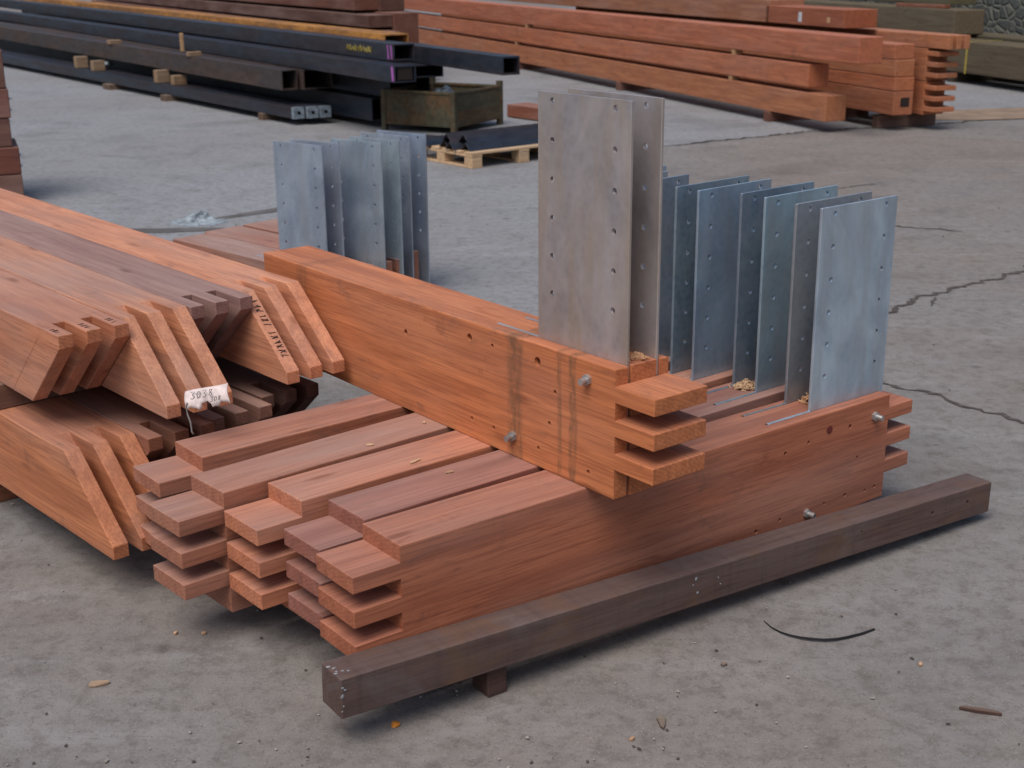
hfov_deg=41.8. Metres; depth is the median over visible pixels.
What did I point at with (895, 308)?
ground crack
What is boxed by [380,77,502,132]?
steel box
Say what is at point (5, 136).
stacked beam
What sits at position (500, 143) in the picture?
steel angle
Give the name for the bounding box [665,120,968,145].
slab joint
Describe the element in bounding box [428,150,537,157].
damp stain
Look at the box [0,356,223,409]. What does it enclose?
spacer
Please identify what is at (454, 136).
steel angle
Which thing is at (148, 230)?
damp stain
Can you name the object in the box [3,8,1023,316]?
concrete slab
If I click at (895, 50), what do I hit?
long beam
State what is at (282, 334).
mitred post
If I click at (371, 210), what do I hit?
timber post
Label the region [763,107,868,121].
bearer
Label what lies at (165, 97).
packer
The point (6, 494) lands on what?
batten
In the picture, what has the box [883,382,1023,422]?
ground crack
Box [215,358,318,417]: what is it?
mitred post
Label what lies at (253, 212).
damp stain
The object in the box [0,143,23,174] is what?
stacked beam
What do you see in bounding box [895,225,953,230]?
ground crack
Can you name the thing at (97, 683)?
wood chip
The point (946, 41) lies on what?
tenoned beam
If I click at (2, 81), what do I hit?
stacked beam
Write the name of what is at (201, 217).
plastic rag
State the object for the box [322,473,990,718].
square beam
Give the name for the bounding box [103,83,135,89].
packer
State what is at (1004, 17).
stone wall
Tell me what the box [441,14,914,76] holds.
long beam
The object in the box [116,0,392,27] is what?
dark board
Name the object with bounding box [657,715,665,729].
wood chip
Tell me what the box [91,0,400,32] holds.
dark board
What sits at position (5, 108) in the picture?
stacked beam
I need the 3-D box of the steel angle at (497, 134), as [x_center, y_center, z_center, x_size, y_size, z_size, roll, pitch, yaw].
[0.045,-1.938,10.320,1.050,0.059,0.119,-14,22,-36]
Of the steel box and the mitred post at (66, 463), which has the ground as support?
the mitred post at (66, 463)
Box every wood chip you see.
[88,680,108,686]
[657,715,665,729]
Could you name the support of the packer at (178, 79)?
on the steel tube at (261, 106)
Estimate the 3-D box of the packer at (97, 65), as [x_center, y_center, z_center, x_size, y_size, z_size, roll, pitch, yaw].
[-5.148,-3.958,16.677,0.150,0.120,0.100,-13,22,-34]
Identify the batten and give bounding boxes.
[0,484,18,501]
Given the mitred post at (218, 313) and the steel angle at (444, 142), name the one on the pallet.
the steel angle at (444, 142)
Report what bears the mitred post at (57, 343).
on the spacer
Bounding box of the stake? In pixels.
[179,33,183,50]
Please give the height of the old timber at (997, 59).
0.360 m
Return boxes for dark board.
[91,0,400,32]
[115,0,418,42]
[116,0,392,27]
[233,0,377,10]
[376,0,403,10]
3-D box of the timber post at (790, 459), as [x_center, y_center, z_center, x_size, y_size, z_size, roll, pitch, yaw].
[0.357,0.053,3.193,1.798,0.835,0.174,-14,22,-35]
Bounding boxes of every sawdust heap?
[629,351,649,360]
[728,378,754,391]
[798,392,808,403]
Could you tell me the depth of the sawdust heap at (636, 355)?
2.92 m
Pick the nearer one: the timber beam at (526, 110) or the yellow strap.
the timber beam at (526, 110)
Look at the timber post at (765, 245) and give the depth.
3.55 m
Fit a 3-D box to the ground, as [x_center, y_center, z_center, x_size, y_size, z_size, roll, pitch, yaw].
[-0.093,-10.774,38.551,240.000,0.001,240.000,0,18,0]
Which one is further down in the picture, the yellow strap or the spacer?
the spacer
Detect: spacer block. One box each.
[525,24,532,27]
[729,75,738,79]
[732,49,742,54]
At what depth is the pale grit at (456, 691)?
2.80 m
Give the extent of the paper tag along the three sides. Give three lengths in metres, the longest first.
0.110 x 0.109 x 0.042 m
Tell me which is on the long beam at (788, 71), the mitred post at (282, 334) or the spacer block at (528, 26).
the spacer block at (528, 26)
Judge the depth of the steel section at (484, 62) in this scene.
11.18 m
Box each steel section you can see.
[0,0,414,60]
[0,10,415,82]
[0,20,429,95]
[0,21,332,89]
[0,25,297,90]
[0,39,380,120]
[21,10,442,77]
[23,0,408,42]
[406,42,519,74]
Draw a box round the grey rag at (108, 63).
[105,61,113,66]
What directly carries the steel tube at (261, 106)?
on the packer at (262, 116)
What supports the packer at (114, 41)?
on the steel section at (271, 77)
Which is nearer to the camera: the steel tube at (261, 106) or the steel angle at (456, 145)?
the steel angle at (456, 145)
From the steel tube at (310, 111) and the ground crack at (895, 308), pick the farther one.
the steel tube at (310, 111)
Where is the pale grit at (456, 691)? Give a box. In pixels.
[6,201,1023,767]
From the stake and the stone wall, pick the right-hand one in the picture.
the stone wall
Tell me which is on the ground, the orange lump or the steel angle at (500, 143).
the orange lump
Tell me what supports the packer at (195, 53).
on the steel section at (271, 77)
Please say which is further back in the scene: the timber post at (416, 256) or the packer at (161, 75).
the packer at (161, 75)
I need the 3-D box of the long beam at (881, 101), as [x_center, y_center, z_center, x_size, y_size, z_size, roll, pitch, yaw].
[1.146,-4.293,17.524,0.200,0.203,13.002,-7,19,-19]
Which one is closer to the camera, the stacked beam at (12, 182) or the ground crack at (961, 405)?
the ground crack at (961, 405)
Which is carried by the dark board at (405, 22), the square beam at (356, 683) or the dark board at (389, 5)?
the dark board at (389, 5)
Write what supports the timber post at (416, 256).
on the bearer
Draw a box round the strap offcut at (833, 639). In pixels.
[764,621,874,640]
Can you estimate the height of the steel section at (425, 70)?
0.110 m
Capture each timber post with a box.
[133,165,666,545]
[147,171,688,611]
[173,139,344,270]
[205,136,403,274]
[224,175,771,621]
[243,130,429,282]
[264,88,706,499]
[284,181,837,629]
[316,191,912,654]
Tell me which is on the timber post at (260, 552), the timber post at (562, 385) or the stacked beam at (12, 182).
the timber post at (562, 385)
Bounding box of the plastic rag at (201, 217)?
[167,210,230,226]
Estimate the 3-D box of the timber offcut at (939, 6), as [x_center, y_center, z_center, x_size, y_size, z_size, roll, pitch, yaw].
[5.203,-4.795,17.008,0.100,0.043,0.950,-7,19,-21]
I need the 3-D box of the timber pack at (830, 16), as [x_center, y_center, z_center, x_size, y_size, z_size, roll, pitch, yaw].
[2.933,-3.514,12.812,0.362,0.163,1.360,-7,19,-19]
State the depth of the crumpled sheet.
12.04 m
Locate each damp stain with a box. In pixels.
[133,227,222,232]
[215,208,276,218]
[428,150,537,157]
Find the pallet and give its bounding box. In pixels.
[418,144,537,168]
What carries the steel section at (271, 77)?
on the packer at (161, 75)
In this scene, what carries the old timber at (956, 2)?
on the old timber at (963, 21)
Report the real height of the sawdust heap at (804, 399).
0.038 m
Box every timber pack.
[502,0,803,21]
[766,5,877,28]
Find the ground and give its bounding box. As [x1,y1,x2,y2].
[0,0,1023,767]
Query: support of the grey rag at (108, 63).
on the steel tube at (324, 111)
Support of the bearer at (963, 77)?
on the concrete slab
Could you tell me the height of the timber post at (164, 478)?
0.835 m
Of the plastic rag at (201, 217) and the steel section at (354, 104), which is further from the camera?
the steel section at (354, 104)
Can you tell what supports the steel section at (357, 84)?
on the steel section at (354, 104)
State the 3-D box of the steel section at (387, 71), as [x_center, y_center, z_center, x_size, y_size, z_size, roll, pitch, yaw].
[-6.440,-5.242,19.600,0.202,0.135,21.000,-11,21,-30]
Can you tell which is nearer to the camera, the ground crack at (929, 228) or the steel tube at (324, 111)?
the ground crack at (929, 228)
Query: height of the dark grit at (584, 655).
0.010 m
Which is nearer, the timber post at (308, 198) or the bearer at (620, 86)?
the timber post at (308, 198)
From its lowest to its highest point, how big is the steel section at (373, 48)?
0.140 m
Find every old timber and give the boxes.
[804,0,984,34]
[863,0,975,4]
[946,38,1023,80]
[970,32,1023,42]
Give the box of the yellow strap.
[964,40,1002,73]
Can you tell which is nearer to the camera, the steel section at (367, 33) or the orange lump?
the orange lump
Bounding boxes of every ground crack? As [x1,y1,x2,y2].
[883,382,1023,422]
[888,265,1023,312]
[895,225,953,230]
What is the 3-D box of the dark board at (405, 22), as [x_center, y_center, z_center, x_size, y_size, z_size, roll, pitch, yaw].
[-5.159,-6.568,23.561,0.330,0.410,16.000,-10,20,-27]
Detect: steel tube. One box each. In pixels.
[1,50,330,117]
[2,52,318,118]
[2,54,304,118]
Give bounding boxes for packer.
[73,56,88,67]
[90,60,104,70]
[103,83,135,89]
[107,40,121,43]
[153,69,169,82]
[160,94,192,101]
[170,75,186,84]
[186,51,201,55]
[258,113,285,119]
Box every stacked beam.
[0,50,5,87]
[0,87,12,117]
[0,118,12,146]
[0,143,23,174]
[0,174,24,195]
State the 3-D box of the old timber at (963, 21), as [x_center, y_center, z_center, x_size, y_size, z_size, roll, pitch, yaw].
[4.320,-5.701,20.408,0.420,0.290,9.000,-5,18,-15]
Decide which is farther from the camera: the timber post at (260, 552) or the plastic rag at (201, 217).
the plastic rag at (201, 217)
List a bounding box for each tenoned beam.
[576,7,970,49]
[910,47,958,80]
[910,80,955,114]
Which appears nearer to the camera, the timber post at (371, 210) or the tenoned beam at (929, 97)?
the timber post at (371, 210)
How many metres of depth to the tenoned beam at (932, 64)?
11.72 m
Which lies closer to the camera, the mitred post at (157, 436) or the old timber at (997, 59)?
the mitred post at (157, 436)
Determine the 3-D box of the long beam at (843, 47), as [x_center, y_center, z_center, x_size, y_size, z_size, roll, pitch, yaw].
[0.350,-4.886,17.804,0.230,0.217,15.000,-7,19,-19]
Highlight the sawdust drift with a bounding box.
[856,108,1023,119]
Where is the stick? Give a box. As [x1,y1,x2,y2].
[959,705,1001,715]
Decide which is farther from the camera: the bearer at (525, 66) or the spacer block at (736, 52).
the bearer at (525, 66)
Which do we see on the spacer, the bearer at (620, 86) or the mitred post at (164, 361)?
the mitred post at (164, 361)
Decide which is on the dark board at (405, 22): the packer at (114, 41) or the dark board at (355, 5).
the dark board at (355, 5)
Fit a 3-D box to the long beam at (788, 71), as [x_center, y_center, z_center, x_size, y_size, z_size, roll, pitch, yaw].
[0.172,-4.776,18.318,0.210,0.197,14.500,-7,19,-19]
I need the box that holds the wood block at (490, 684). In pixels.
[472,666,506,697]
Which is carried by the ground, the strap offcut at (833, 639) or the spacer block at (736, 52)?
the strap offcut at (833, 639)
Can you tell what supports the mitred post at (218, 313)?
on the spacer
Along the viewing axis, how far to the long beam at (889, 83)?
11.94 m
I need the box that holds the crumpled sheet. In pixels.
[433,85,453,91]
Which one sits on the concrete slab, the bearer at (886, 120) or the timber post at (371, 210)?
the bearer at (886, 120)
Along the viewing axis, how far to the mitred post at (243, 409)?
3.66 m
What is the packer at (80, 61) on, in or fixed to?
on the steel tube at (261, 106)
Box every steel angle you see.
[426,135,444,145]
[439,140,449,146]
[442,123,537,140]
[445,141,466,149]
[459,126,537,141]
[461,135,553,151]
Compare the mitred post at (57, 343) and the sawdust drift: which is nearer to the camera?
the mitred post at (57, 343)
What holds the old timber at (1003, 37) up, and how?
on the bearer at (963, 77)
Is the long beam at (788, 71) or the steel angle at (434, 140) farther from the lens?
the long beam at (788, 71)
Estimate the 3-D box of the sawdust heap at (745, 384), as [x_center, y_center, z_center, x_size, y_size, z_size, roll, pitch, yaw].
[0.646,-0.001,3.694,0.080,0.033,0.064,-10,20,-26]
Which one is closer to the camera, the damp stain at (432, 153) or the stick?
the stick
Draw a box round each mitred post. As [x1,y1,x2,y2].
[0,188,344,384]
[0,210,252,356]
[0,236,232,418]
[0,269,129,400]
[0,396,151,559]
[62,386,213,461]
[181,387,272,431]
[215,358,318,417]
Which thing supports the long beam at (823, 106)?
on the bearer at (770, 116)
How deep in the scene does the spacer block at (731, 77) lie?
13.08 m
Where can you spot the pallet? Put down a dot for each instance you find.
(473, 159)
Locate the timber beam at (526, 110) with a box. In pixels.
[507,102,537,120]
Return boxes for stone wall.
[834,0,1023,35]
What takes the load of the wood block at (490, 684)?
on the ground
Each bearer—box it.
[520,62,546,68]
[616,82,653,90]
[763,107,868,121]
[872,113,935,127]
[947,71,1010,81]
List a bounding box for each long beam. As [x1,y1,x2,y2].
[396,10,828,86]
[404,0,882,63]
[418,27,846,121]
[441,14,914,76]
[442,30,912,114]
[828,69,913,90]
[882,41,914,58]
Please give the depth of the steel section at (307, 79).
14.01 m
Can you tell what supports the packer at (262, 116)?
on the concrete slab
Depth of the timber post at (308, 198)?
5.94 m
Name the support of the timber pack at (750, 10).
on the tenoned beam at (946, 41)
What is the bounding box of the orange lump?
[391,721,399,727]
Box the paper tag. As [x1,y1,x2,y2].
[184,383,230,433]
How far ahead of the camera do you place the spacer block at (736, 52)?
12.97 m
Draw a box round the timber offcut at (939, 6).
[896,3,949,8]
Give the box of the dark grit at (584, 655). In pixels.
[16,207,1023,767]
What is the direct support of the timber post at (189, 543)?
on the bearer

